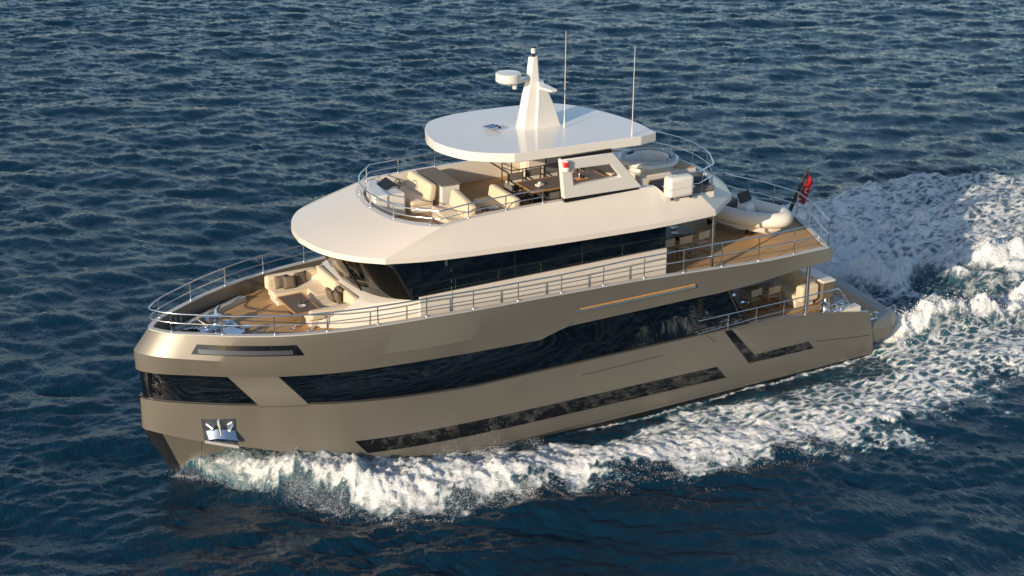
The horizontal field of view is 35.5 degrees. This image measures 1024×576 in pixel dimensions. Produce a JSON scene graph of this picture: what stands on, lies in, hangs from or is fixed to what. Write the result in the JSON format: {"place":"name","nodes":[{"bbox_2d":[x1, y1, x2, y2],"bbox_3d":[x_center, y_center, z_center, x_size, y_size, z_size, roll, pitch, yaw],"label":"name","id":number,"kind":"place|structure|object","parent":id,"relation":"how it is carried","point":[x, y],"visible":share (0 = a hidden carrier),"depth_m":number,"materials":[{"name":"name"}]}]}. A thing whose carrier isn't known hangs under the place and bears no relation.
{"place":"outdoors","nodes":[
{"label":"outdoors","id":0,"kind":"place"},
{"bbox_2d":[0,0,1023,575],"bbox_3d":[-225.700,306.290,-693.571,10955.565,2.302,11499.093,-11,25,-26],"label":"sea","id":1,"kind":"structure","parent":0,"point":[152,150],"depth_m":68.55,"materials":[{"name":"liquid"}]},
{"bbox_2d":[134,46,895,471],"bbox_3d":[0.916,-1.930,54.496,28.300,13.950,7.180,-11,25,-26],"label":"motor yacht","id":2,"kind":"object","parent":1,"relation":"on","point":[582,306],"visible":0.95,"depth_m":51.50,"materials":[{"name":"brown metal"}]},
{"bbox_2d":[277,292,319,323],"bbox_3d":[-6.745,0.726,50.739,0.850,0.540,1.630,-11,25,-26],"label":"foredeck table","id":3,"kind":"object","parent":2,"relation":"on","point":[290,302],"visible":0.9,"depth_m":50.61,"materials":[{"name":"brown wood"}]},
{"bbox_2d":[298,298,305,306],"bbox_3d":[-6.631,0.467,50.363,0.294,0.230,0.259,11,24,25],"label":"drink set","id":4,"kind":"object","parent":3,"relation":"on","point":[301,304],"visible":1,"depth_m":50.43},
{"bbox_2d":[264,265,358,327],"bbox_3d":[-6.423,0.311,51.306,2.037,0.883,3.230,-11,25,-26],"label":"foredeck sofa","id":5,"kind":"object","parent":2,"relation":"on","point":[315,293],"visible":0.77,"depth_m":51.72,"materials":[{"name":"beige fabric"}]},
{"bbox_2d":[274,274,286,288],"bbox_3d":[-7.506,-0.203,52.034,0.440,0.440,0.200,-11,13,-26],"label":"throw pillow","id":6,"kind":"object","parent":5,"relation":"on","point":[279,282],"visible":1,"depth_m":51.93,"materials":[{"name":"beige fabric"}]},
{"bbox_2d":[282,275,296,288],"bbox_3d":[-7.227,-0.186,52.008,0.440,0.440,0.200,-7,6,-17],"label":"throw pillow","id":7,"kind":"object","parent":5,"relation":"on","point":[289,282],"visible":1,"depth_m":51.93,"materials":[{"name":"beige fabric"}]},
{"bbox_2d":[294,270,306,284],"bbox_3d":[-6.912,-0.323,52.333,0.440,0.440,0.200,-14,14,-31],"label":"throw pillow","id":8,"kind":"object","parent":5,"relation":"on","point":[301,278],"visible":1,"depth_m":52.25,"materials":[{"name":"beige fabric"}]},
{"bbox_2d":[325,287,334,301],"bbox_3d":[-5.787,0.209,51.005,0.200,0.460,0.460,-28,31,-18],"label":"throw pillow","id":9,"kind":"object","parent":5,"relation":"on","point":[329,293],"visible":1,"depth_m":50.87,"materials":[{"name":"beige fabric"}]},
{"bbox_2d":[333,289,341,303],"bbox_3d":[-5.549,0.277,50.849,0.200,0.460,0.460,-20,27,-14],"label":"throw pillow","id":10,"kind":"object","parent":5,"relation":"on","point":[337,297],"visible":0.98,"depth_m":50.70,"materials":[{"name":"beige fabric"}]},
{"bbox_2d":[335,285,343,300],"bbox_3d":[-5.478,0.174,50.988,0.200,0.460,0.460,-18,28,-23],"label":"throw pillow","id":11,"kind":"object","parent":5,"relation":"on","point":[339,289],"visible":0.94,"depth_m":50.82,"materials":[{"name":"beige fabric"}]},
{"bbox_2d":[395,171,436,213],"bbox_3d":[-3.258,-3.184,52.956,0.938,0.924,1.750,-11,25,-26],"label":"helm bench","id":12,"kind":"object","parent":2,"relation":"on","point":[419,190],"visible":0.77,"depth_m":52.49,"materials":[{"name":"beige fabric"}]},
{"bbox_2d":[416,167,460,205],"bbox_3d":[-2.462,-3.316,53.369,0.720,0.860,1.960,-11,25,-26],"label":"storage cabinet","id":13,"kind":"object","parent":2,"relation":"on","point":[445,183],"visible":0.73,"depth_m":52.71,"materials":[{"name":"grey plastic"}]},
{"bbox_2d":[432,189,476,224],"bbox_3d":[-1.845,-2.444,51.125,0.938,0.924,1.850,-8,23,-19],"label":"lounge sofa","id":14,"kind":"object","parent":2,"relation":"on","point":[458,197],"visible":0.49,"depth_m":51.09,"materials":[{"name":"beige fabric"}]},
{"bbox_2d":[481,204,503,212],"bbox_3d":[-0.609,-2.369,51.585,0.600,0.440,0.560,-11,25,-26],"label":"magazine table","id":15,"kind":"object","parent":2,"relation":"on","point":[488,210],"visible":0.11,"depth_m":51.47,"materials":[{"name":"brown wood"}]},
{"bbox_2d":[488,205,498,209],"bbox_3d":[-0.606,-2.597,51.507,0.359,0.043,0.275,-11,25,-26],"label":"magazine","id":16,"kind":"object","parent":15,"relation":"on","point":[495,207],"visible":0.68,"depth_m":51.42,"materials":[{"name":"grey paper"}]},
{"bbox_2d":[473,184,519,212],"bbox_3d":[-0.495,-2.719,51.940,0.880,0.825,1.750,-11,25,-26],"label":"long bench","id":17,"kind":"object","parent":2,"relation":"on","point":[495,190],"visible":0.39,"depth_m":52.00,"materials":[{"name":"beige fabric"}]},
{"bbox_2d":[504,182,526,204],"bbox_3d":[0.112,-3.027,52.600,0.540,0.900,0.620,-11,25,-26],"label":"director chair","id":18,"kind":"object","parent":2,"relation":"on","point":[508,188],"visible":0.46,"depth_m":52.41,"materials":[{"name":"grey fabric"}]},
{"bbox_2d":[507,171,530,200],"bbox_3d":[0.237,-3.372,53.454,0.620,0.900,0.540,-11,25,-26],"label":"director chair","id":19,"kind":"object","parent":2,"relation":"on","point":[511,177],"visible":0.44,"depth_m":53.50,"materials":[{"name":"grey fabric"}]},
{"bbox_2d":[519,159,544,176],"bbox_3d":[0.705,-4.282,56.000,0.700,0.680,0.700,-11,25,-26],"label":"bar unit","id":20,"kind":"object","parent":2,"relation":"on","point":[531,163],"visible":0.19,"depth_m":55.70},
{"bbox_2d":[525,166,547,197],"bbox_3d":[0.834,-3.549,53.892,0.620,0.900,0.540,-11,25,-26],"label":"director chair","id":21,"kind":"object","parent":2,"relation":"on","point":[532,172],"visible":0.35,"depth_m":53.96,"materials":[{"name":"grey fabric"}]},
{"bbox_2d":[541,191,561,201],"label":"director chair","id":22,"kind":"object","parent":2,"relation":"on","point":[556,195],"visible":0.3,"depth_m":51.71,"materials":[{"name":"grey fabric"}]},
{"bbox_2d":[543,163,560,192],"bbox_3d":[1.460,-3.706,54.281,0.620,0.900,0.540,-11,25,-26],"label":"director chair","id":23,"kind":"object","parent":2,"relation":"on","point":[547,169],"visible":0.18,"depth_m":54.34,"materials":[{"name":"grey fabric"}]},
{"bbox_2d":[516,169,606,203],"bbox_3d":[1.697,-3.232,53.323,2.990,0.740,1.190,-11,25,-26],"label":"dining table","id":24,"kind":"object","parent":2,"relation":"on","point":[551,182],"visible":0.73,"depth_m":53.09,"materials":[{"name":"brown wood"}]},
{"bbox_2d":[535,181,543,186],"bbox_3d":[0.910,-3.426,52.661,0.200,0.120,0.260,20,29,40],"label":"napkin box","id":25,"kind":"object","parent":24,"relation":"on","point":[539,184],"visible":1,"depth_m":52.62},
{"bbox_2d":[575,173,588,179],"bbox_3d":[2.316,-3.739,53.358,0.400,0.180,0.280,-11,25,-26],"label":"condiment tray","id":26,"kind":"object","parent":24,"relation":"on","point":[581,177],"visible":1,"depth_m":53.32,"materials":[{"name":"orange wood"}]},
{"bbox_2d":[596,146,695,185],"bbox_3d":[4.654,-4.410,55.891,2.410,1.000,2.960,-11,25,-26],"label":"hot tub","id":27,"kind":"object","parent":2,"relation":"on","point":[644,165],"visible":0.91,"depth_m":55.17,"materials":[{"name":"plastic"}]},
{"bbox_2d":[665,238,674,261],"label":"director chair","id":28,"kind":"object","parent":2,"relation":"on","point":[670,243],"visible":0.39,"depth_m":55.50,"materials":[{"name":"beige fabric"}]},
{"bbox_2d":[662,173,694,200],"bbox_3d":[5.511,-3.361,52.927,0.970,0.780,0.490,-10,24,-23],"label":"life raft","id":29,"kind":"object","parent":2,"relation":"on","point":[680,185],"visible":1,"depth_m":52.71,"materials":[{"name":"plastic"}]},
{"bbox_2d":[648,173,713,196],"bbox_3d":[5.777,-3.387,54.133,1.947,0.420,1.516,-10,24,-22],"label":"sun pad","id":30,"kind":"object","parent":2,"relation":"on","point":[708,188],"visible":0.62,"depth_m":53.73,"materials":[{"name":"fabric"}]},
{"bbox_2d":[693,176,708,183],"bbox_3d":[6.344,-3.666,54.089,0.660,0.120,0.660,-11,25,-26],"label":"bolster","id":31,"kind":"object","parent":30,"relation":"on","point":[697,179],"visible":0.7,"depth_m":53.94,"materials":[{"name":"black fabric"}]},
{"bbox_2d":[666,224,695,249],"bbox_3d":[5.529,-1.646,56.637,1.700,0.740,1.000,-11,25,-26],"label":"aft dining table","id":32,"kind":"object","parent":2,"relation":"on","point":[682,230],"visible":0.48,"depth_m":56.61,"materials":[{"name":"brown wood"}]},
{"bbox_2d":[670,234,692,260],"bbox_3d":[5.931,-1.483,56.018,0.620,0.900,0.540,-12,25,-28],"label":"director chair","id":33,"kind":"object","parent":2,"relation":"on","point":[684,241],"visible":0.84,"depth_m":55.80,"materials":[{"name":"beige fabric"}]},
{"bbox_2d":[687,229,710,255],"bbox_3d":[6.586,-1.659,56.453,0.620,0.900,0.540,-17,27,-35],"label":"director chair","id":34,"kind":"object","parent":2,"relation":"on","point":[700,239],"visible":0.88,"depth_m":56.27,"materials":[{"name":"beige fabric"}]},
{"bbox_2d":[695,291,748,334],"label":"aft side window","id":35,"kind":"structure","parent":2,"relation":"in","point":[718,304],"depth_m":55.13,"materials":[{"name":"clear glass"}]},
{"bbox_2d":[707,190,792,235],"bbox_3d":[8.357,-2.871,58.614,4.412,1.412,1.914,20,29,40],"label":"inflatable tender","id":36,"kind":"object","parent":2,"relation":"on","point":[746,212],"visible":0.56,"depth_m":57.84,"materials":[{"name":"white rubber"}]},
{"bbox_2d":[740,287,762,313],"bbox_3d":[8.759,0.370,58.607,0.620,0.900,0.540,-17,27,-35],"label":"director chair","id":37,"kind":"object","parent":2,"relation":"on","point":[753,296],"visible":0.98,"depth_m":58.47,"materials":[{"name":"beige fabric"}]},
{"bbox_2d":[731,278,773,304],"bbox_3d":[8.807,-0.013,59.769,1.650,0.740,1.400,-11,25,-26],"label":"cockpit table","id":38,"kind":"object","parent":2,"relation":"on","point":[771,280],"visible":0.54,"depth_m":59.24,"materials":[{"name":"brown wood"}]},
{"bbox_2d":[758,284,780,310],"bbox_3d":[9.466,0.269,58.857,0.620,0.900,0.540,-14,26,-31],"label":"director chair","id":39,"kind":"object","parent":2,"relation":"on","point":[771,292],"visible":0.99,"depth_m":58.69,"materials":[{"name":"beige fabric"}]},
{"bbox_2d":[756,270,818,307],"bbox_3d":[10.049,-0.323,60.217,1.000,0.980,3.750,-11,25,-26],"label":"cockpit sofa","id":40,"kind":"object","parent":2,"relation":"on","point":[793,284],"visible":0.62,"depth_m":59.27,"materials":[{"name":"beige fabric"}]},
{"bbox_2d":[800,174,812,204],"bbox_3d":[11.002,-3.674,59.758,0.526,1.199,0.144,-4,22,-11],"label":"ensign","id":41,"kind":"object","parent":2,"relation":"attached to","point":[805,190],"visible":0.97,"depth_m":59.73,"materials":[{"name":"red fabric"}]},
{"bbox_2d":[799,267,835,305],"bbox_3d":[10.601,-0.541,60.729,0.580,1.000,4.460,-11,25,-26],"label":"stern locker","id":42,"kind":"object","parent":2,"relation":"on","point":[824,282],"visible":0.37,"depth_m":58.97,"materials":[{"name":"white plastic"}]},
{"bbox_2d":[163,200,1023,528],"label":"spray","id":43,"kind":"object","parent":1,"relation":"on","point":[583,454],"visible":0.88,"depth_m":50.44,"materials":[{"name":"white liquid"}]}
]}

